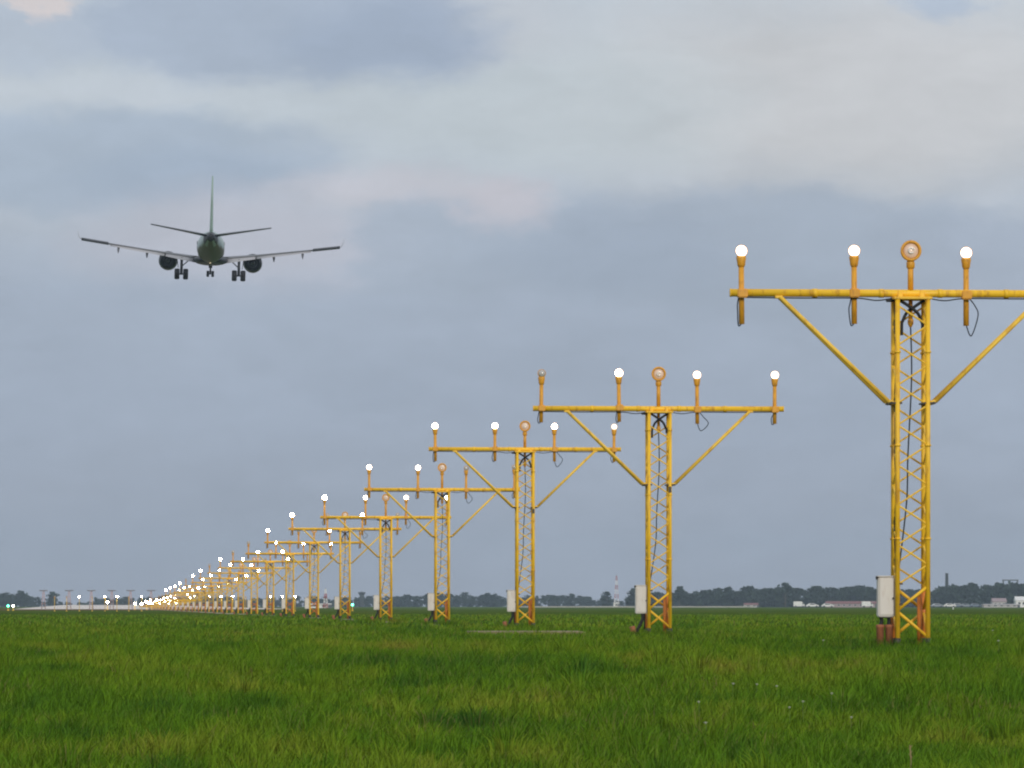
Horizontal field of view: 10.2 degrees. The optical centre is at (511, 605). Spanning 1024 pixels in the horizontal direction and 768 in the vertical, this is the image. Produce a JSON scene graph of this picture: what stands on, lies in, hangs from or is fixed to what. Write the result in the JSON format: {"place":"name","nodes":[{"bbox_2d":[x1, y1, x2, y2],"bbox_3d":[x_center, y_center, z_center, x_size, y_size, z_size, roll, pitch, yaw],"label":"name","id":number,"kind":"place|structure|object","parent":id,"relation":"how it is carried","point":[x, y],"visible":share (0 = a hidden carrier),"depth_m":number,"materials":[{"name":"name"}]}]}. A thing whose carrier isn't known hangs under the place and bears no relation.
{"place":"outdoors","nodes":[
{"label":"outdoors","id":0,"kind":"place"},
{"bbox_2d":[65,590,72,609],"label":"antenna post","id":1,"kind":"object","parent":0,"point":[70,598],"visible":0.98,"depth_m":839.96,"materials":[{"name":"grey metal"}]},
{"bbox_2d":[0,609,287,609],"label":"dirt strip","id":2,"kind":"object","parent":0,"point":[123,609],"visible":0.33,"depth_m":887.68,"materials":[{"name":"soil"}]},
{"bbox_2d":[39,590,47,609],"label":"antenna post","id":3,"kind":"object","parent":2,"relation":"on","point":[44,598],"visible":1,"depth_m":839.96,"materials":[{"name":"grey metal"}]},
{"bbox_2d":[87,590,95,609],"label":"antenna post","id":4,"kind":"object","parent":2,"relation":"on","point":[90,597],"visible":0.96,"depth_m":839.95,"materials":[{"name":"grey metal"}]},
{"bbox_2d":[108,590,115,609],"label":"antenna post","id":5,"kind":"object","parent":2,"relation":"on","point":[112,597],"visible":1,"depth_m":839.96,"materials":[{"name":"grey metal"}]},
{"bbox_2d":[126,590,134,609],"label":"antenna post","id":6,"kind":"object","parent":2,"relation":"on","point":[131,598],"visible":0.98,"depth_m":839.96,"materials":[{"name":"grey metal"}]},
{"bbox_2d":[145,601,168,609],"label":"approach light mast","id":7,"kind":"object","parent":2,"relation":"on","point":[152,605],"visible":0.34,"depth_m":785.46,"materials":[{"name":"metal"}]},
{"bbox_2d":[149,600,175,609],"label":"approach light mast","id":8,"kind":"object","parent":2,"relation":"on","point":[163,604],"visible":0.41,"depth_m":725.59,"materials":[{"name":"metal"}]},
{"bbox_2d":[78,176,343,280],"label":"passenger jet","id":9,"kind":"object","parent":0,"point":[210,246],"visible":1,"depth_m":621.90,"materials":[{"name":"green"}]},
{"bbox_2d":[358,592,365,606],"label":"control tower","id":10,"kind":"structure","parent":0,"point":[361,601],"depth_m":2798.99,"materials":[{"name":"concrete"}]},
{"bbox_2d":[0,607,1023,767],"bbox_3d":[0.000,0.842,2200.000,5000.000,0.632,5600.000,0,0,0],"label":"ground","id":11,"kind":"structure","parent":0,"point":[703,610],"depth_m":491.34,"materials":[{"name":"green plant"}]},
{"bbox_2d":[0,592,13,606],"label":"broadleaf tree","id":12,"kind":"object","parent":11,"relation":"on","point":[4,600],"visible":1,"depth_m":2699.05,"materials":[{"name":"green plant"}]},
{"bbox_2d":[13,590,28,606],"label":"broadleaf tree","id":13,"kind":"object","parent":11,"relation":"on","point":[19,601],"visible":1,"depth_m":2698.44,"materials":[{"name":"green plant"}]},
{"bbox_2d":[45,591,59,605],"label":"broadleaf tree","id":14,"kind":"object","parent":11,"relation":"on","point":[50,599],"visible":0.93,"depth_m":2698.55,"materials":[{"name":"green plant"}]},
{"bbox_2d":[20,605,275,608],"bbox_3d":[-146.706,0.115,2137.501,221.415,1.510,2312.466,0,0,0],"label":"runway","id":15,"kind":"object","parent":11,"relation":"on","point":[92,607],"visible":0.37,"depth_m":1333.62,"materials":[{"name":"grey asphalt"}]},
{"bbox_2d":[152,597,185,610],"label":"approach light mast","id":16,"kind":"object","parent":11,"relation":"on","point":[166,603],"visible":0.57,"depth_m":695.67,"materials":[{"name":"metal"}]},
{"bbox_2d":[154,597,184,610],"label":"approach light mast","id":17,"kind":"object","parent":11,"relation":"on","point":[170,605],"visible":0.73,"depth_m":665.77,"materials":[{"name":"metal"}]},
{"bbox_2d":[157,596,194,610],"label":"approach light mast","id":18,"kind":"object","parent":11,"relation":"on","point":[176,601],"visible":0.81,"depth_m":635.86,"materials":[{"name":"metal"}]},
{"bbox_2d":[161,594,200,610],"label":"approach light mast","id":19,"kind":"object","parent":11,"relation":"on","point":[178,605],"visible":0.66,"depth_m":605.96,"materials":[{"name":"metal"}]},
{"bbox_2d":[165,589,206,611],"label":"approach light mast","id":20,"kind":"object","parent":11,"relation":"on","point":[184,598],"visible":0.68,"depth_m":576.03,"materials":[{"name":"metal"}]},
{"bbox_2d":[169,587,211,611],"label":"approach light mast","id":21,"kind":"object","parent":11,"relation":"on","point":[188,605],"visible":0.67,"depth_m":546.10,"materials":[{"name":"metal"}]},
{"bbox_2d":[173,586,220,611],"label":"approach light mast","id":22,"kind":"object","parent":11,"relation":"on","point":[174,592],"visible":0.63,"depth_m":516.21,"materials":[{"name":"metal"}]},
{"bbox_2d":[178,582,228,612],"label":"approach light mast","id":23,"kind":"object","parent":11,"relation":"on","point":[200,605],"visible":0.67,"depth_m":486.24,"materials":[{"name":"metal"}]},
{"bbox_2d":[184,578,236,612],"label":"approach light mast","id":24,"kind":"object","parent":11,"relation":"on","point":[208,602],"visible":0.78,"depth_m":456.38,"materials":[{"name":"metal"}]},
{"bbox_2d":[191,574,246,613],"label":"approach light mast","id":25,"kind":"object","parent":11,"relation":"on","point":[216,605],"visible":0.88,"depth_m":426.42,"materials":[{"name":"metal"}]},
{"bbox_2d":[198,569,258,613],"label":"approach light mast","id":26,"kind":"object","parent":11,"relation":"on","point":[225,602],"visible":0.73,"depth_m":396.51,"materials":[{"name":"metal"}]},
{"bbox_2d":[207,563,272,614],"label":"approach light mast","id":27,"kind":"object","parent":11,"relation":"on","point":[237,603],"visible":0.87,"depth_m":366.60,"materials":[{"name":"metal"}]},
{"bbox_2d":[218,557,290,614],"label":"approach light mast","id":28,"kind":"object","parent":11,"relation":"on","point":[249,604],"visible":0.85,"depth_m":336.67,"materials":[{"name":"metal"}]},
{"bbox_2d":[230,549,308,615],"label":"approach light mast","id":29,"kind":"object","parent":11,"relation":"on","point":[265,603],"visible":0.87,"depth_m":306.74,"materials":[{"name":"metal"}]},
{"bbox_2d":[245,540,333,616],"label":"approach light mast","id":30,"kind":"object","parent":11,"relation":"on","point":[284,604],"visible":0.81,"depth_m":276.85,"materials":[{"name":"metal"}]},
{"bbox_2d":[264,529,363,618],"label":"approach light mast","id":31,"kind":"object","parent":11,"relation":"on","point":[308,601],"visible":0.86,"depth_m":246.93,"materials":[{"name":"metal"}]},
{"bbox_2d":[311,603,331,607],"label":"equipment shelter","id":32,"kind":"object","parent":11,"relation":"on","point":[321,605],"visible":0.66,"depth_m":1500.00,"materials":[{"name":"metal"}]},
{"bbox_2d":[323,587,327,607],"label":"tower","id":33,"kind":"structure","parent":11,"relation":"on","point":[326,598],"depth_m":1499.63,"materials":[{"name":"metal"}]},
{"bbox_2d":[288,512,400,619],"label":"approach light mast","id":34,"kind":"object","parent":11,"relation":"on","point":[337,603],"visible":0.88,"depth_m":217.01,"materials":[{"name":"metal"}]},
{"bbox_2d":[0,588,757,606],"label":"wood","id":35,"kind":"object","parent":11,"relation":"on","point":[484,600],"visible":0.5,"depth_m":2911.24,"materials":[{"name":"green plant"}]},
{"bbox_2d":[320,494,450,622],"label":"approach light mast","id":36,"kind":"object","parent":11,"relation":"on","point":[377,598],"visible":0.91,"depth_m":187.14,"materials":[{"name":"metal"}]},
{"bbox_2d":[364,463,519,624],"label":"approach light mast","id":37,"kind":"object","parent":11,"relation":"on","point":[432,597],"visible":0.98,"depth_m":157.19,"materials":[{"name":"metal"}]},
{"bbox_2d":[429,421,620,626],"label":"approach light mast","id":38,"kind":"object","parent":11,"relation":"on","point":[513,604],"visible":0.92,"depth_m":127.25,"materials":[{"name":"metal"}]},
{"bbox_2d":[467,631,582,634],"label":"concrete slab","id":39,"kind":"structure","parent":11,"relation":"on","point":[528,631],"depth_m":111.53,"materials":[{"name":"grey concrete"}]},
{"bbox_2d":[599,591,613,605],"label":"broadleaf tree","id":40,"kind":"object","parent":11,"relation":"on","point":[604,599],"visible":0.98,"depth_m":2499.32,"materials":[{"name":"green plant"}]},
{"bbox_2d":[614,573,618,601],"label":"lattice tower","id":41,"kind":"structure","parent":11,"relation":"on","point":[616,588],"depth_m":2149.52,"materials":[{"name":"metal"}]},
{"bbox_2d":[623,588,634,605],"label":"broadleaf tree","id":42,"kind":"object","parent":11,"relation":"on","point":[632,595],"visible":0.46,"depth_m":2249.39,"materials":[{"name":"green plant"}]},
{"bbox_2d":[533,367,783,632],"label":"approach light mast","id":43,"kind":"object","parent":11,"relation":"on","point":[643,604],"visible":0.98,"depth_m":97.36,"materials":[{"name":"metal"}]},
{"bbox_2d":[672,586,687,605],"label":"broadleaf tree","id":44,"kind":"object","parent":11,"relation":"on","point":[680,592],"visible":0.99,"depth_m":2249.14,"materials":[{"name":"green plant"}]},
{"bbox_2d":[775,582,794,606],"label":"broadleaf tree","id":45,"kind":"object","parent":11,"relation":"on","point":[782,592],"visible":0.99,"depth_m":2249.59,"materials":[{"name":"green plant"}]},
{"bbox_2d":[793,601,804,606],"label":"parked van","id":46,"kind":"object","parent":11,"relation":"on","point":[797,603],"visible":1,"depth_m":1999.17,"materials":[{"name":"white metal"}]},
{"bbox_2d":[806,603,818,606],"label":"parked car","id":47,"kind":"object","parent":11,"relation":"on","point":[810,604],"visible":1,"depth_m":1999.19,"materials":[{"name":"white metal"}]},
{"bbox_2d":[627,581,1023,606],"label":"airfield wood","id":48,"kind":"object","parent":11,"relation":"on","point":[767,597],"visible":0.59,"depth_m":2308.88,"materials":[{"name":"green plant"}]},
{"bbox_2d":[821,603,833,606],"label":"parked car","id":49,"kind":"object","parent":11,"relation":"on","point":[825,604],"visible":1,"depth_m":1999.15,"materials":[{"name":"white metal"}]},
{"bbox_2d":[861,601,872,606],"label":"parked van","id":50,"kind":"object","parent":11,"relation":"on","point":[865,603],"visible":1,"depth_m":1999.15,"materials":[{"name":"white metal"}]},
{"bbox_2d":[729,240,1023,646],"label":"approach light mast","id":51,"kind":"object","parent":11,"relation":"on","point":[889,592],"visible":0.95,"depth_m":67.43,"materials":[{"name":"metal"}]},
{"bbox_2d":[908,745,911,764],"bbox_3d":[2.527,0.976,36.250,0.026,0.191,0.012,0,0,0],"label":"dry stalk","id":52,"kind":"object","parent":11,"relation":"on","point":[910,755],"visible":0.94,"depth_m":36.25,"materials":[{"name":"plant"}]},
{"bbox_2d":[930,603,942,606],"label":"parked car","id":53,"kind":"object","parent":11,"relation":"on","point":[936,604],"visible":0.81,"depth_m":2049.23,"materials":[{"name":"metal"}]},
{"bbox_2d":[945,573,948,585],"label":"chimney","id":54,"kind":"object","parent":11,"relation":"on","point":[946,579],"visible":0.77,"depth_m":2419.41,"materials":[{"name":"stone"}]},
{"bbox_2d":[943,603,955,606],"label":"parked car","id":55,"kind":"object","parent":11,"relation":"on","point":[948,604],"visible":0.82,"depth_m":2039.15,"materials":[{"name":"white metal"}]},
{"bbox_2d":[959,582,982,604],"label":"broadleaf tree","id":56,"kind":"object","parent":11,"relation":"on","point":[971,590],"visible":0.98,"depth_m":2248.83,"materials":[{"name":"green plant"}]},
{"bbox_2d":[969,603,981,606],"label":"parked car","id":57,"kind":"object","parent":11,"relation":"on","point":[974,604],"visible":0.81,"depth_m":2039.16,"materials":[{"name":"silver metal"}]},
{"bbox_2d":[0,0,1023,606],"label":"sky","id":58,"kind":"structure","parent":0,"point":[512,190],"materials":[{"name":"grey"}]},
{"bbox_2d":[521,606,753,606],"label":"boundary wall","id":59,"kind":"structure","parent":0,"point":[634,606],"depth_m":2049.85,"materials":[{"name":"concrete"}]},
{"bbox_2d":[743,603,758,606],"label":"building","id":60,"kind":"structure","parent":0,"point":[752,604],"depth_m":2099.98,"materials":[{"name":"stone"}]},
{"bbox_2d":[825,601,876,606],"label":"building","id":61,"kind":"structure","parent":0,"point":[847,603],"depth_m":2150.00,"materials":[{"name":"stone"}]},
{"bbox_2d":[991,598,1006,603],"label":"building","id":62,"kind":"structure","parent":0,"point":[998,600],"depth_m":2100.93,"materials":[{"name":"stone"}]},
{"bbox_2d":[981,604,1020,606],"bbox_3d":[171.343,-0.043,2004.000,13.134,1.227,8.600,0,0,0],"label":"building","id":63,"kind":"structure","parent":0,"point":[1000,605],"depth_m":1999.96,"materials":[{"name":"stone"}]},
{"bbox_2d":[1014,596,1023,606],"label":"building","id":64,"kind":"structure","parent":0,"point":[1018,599],"depth_m":2120.61,"materials":[{"name":"stone"}]}
]}

